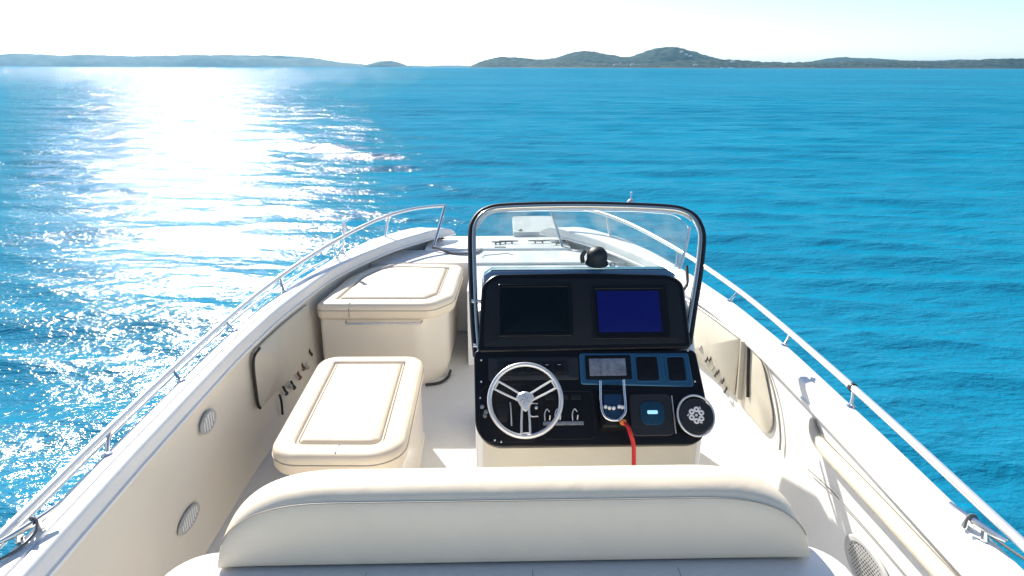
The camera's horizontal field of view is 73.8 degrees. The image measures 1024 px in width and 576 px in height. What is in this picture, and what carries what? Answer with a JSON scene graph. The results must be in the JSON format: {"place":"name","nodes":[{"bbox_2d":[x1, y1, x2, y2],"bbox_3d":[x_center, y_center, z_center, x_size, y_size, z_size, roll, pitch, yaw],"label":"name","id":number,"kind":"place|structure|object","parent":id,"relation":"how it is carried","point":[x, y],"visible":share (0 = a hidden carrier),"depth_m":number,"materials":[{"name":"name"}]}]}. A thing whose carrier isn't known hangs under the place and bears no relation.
{"place":"outdoors","nodes":[
{"label":"outdoors","id":0,"kind":"place"},
{"bbox_2d":[0,66,1023,569],"bbox_3d":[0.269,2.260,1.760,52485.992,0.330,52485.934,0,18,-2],"label":"sea","id":1,"kind":"structure","parent":0,"point":[864,230],"depth_m":14.53,"materials":[{"name":"liquid"}]},
{"bbox_2d":[0,53,469,66],"bbox_3d":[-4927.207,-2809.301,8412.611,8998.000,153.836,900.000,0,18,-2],"label":"hills","id":2,"kind":"structure","parent":1,"relation":"on","point":[27,59],"depth_m":8155.12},
{"bbox_2d":[361,61,410,66],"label":"islet","id":3,"kind":"object","parent":1,"relation":"on","point":[387,64],"visible":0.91,"depth_m":7049.61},
{"bbox_2d":[0,201,1023,575],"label":"motorboat","id":4,"kind":"object","parent":1,"relation":"on","point":[408,403],"visible":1,"depth_m":3.25,"materials":[{"name":"white plastic"}]},
{"bbox_2d":[432,246,481,254],"bbox_3d":[-0.494,-0.334,6.060,0.453,0.043,0.173,1,18,2],"label":"mooring rope","id":5,"kind":"object","parent":4,"relation":"on","point":[457,253],"visible":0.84,"depth_m":6.03,"materials":[{"name":"grey fabric"}]},
{"bbox_2d":[620,419,635,464],"bbox_3d":[0.535,0.778,3.187,0.043,0.330,0.110,-12,22,-33],"label":"kill switch lanyard","id":6,"kind":"object","parent":4,"relation":"hanging from","point":[630,433],"visible":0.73,"depth_m":3.13,"materials":[{"name":"red"}]},
{"bbox_2d":[469,47,721,67],"bbox_3d":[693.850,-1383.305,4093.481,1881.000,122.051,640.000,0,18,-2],"label":"island hills","id":7,"kind":"structure","parent":1,"relation":"on","point":[662,54],"depth_m":3935.52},
{"bbox_2d":[627,192,633,201],"bbox_3d":[2.472,-1.821,14.202,0.168,0.370,0.168,0,18,-2],"label":"buoy","id":8,"kind":"object","parent":1,"relation":"in","point":[631,199],"visible":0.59,"depth_m":14.16,"materials":[{"name":"white plastic"}]},
{"bbox_2d":[521,58,1023,68],"bbox_3d":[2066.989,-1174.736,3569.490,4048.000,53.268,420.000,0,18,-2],"label":"shore","id":9,"kind":"structure","parent":1,"relation":"on","point":[1009,63],"depth_m":3426.39,"materials":[{"name":"green plant"}]},
{"bbox_2d":[812,57,968,62],"bbox_3d":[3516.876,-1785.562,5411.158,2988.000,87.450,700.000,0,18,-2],"label":"back hills","id":10,"kind":"structure","parent":1,"relation":"on","point":[842,59],"depth_m":5307.37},
{"bbox_2d":[0,0,1023,65],"label":"sky","id":11,"kind":"structure","parent":0,"point":[406,32],"materials":[{"name":"white"}]}
]}

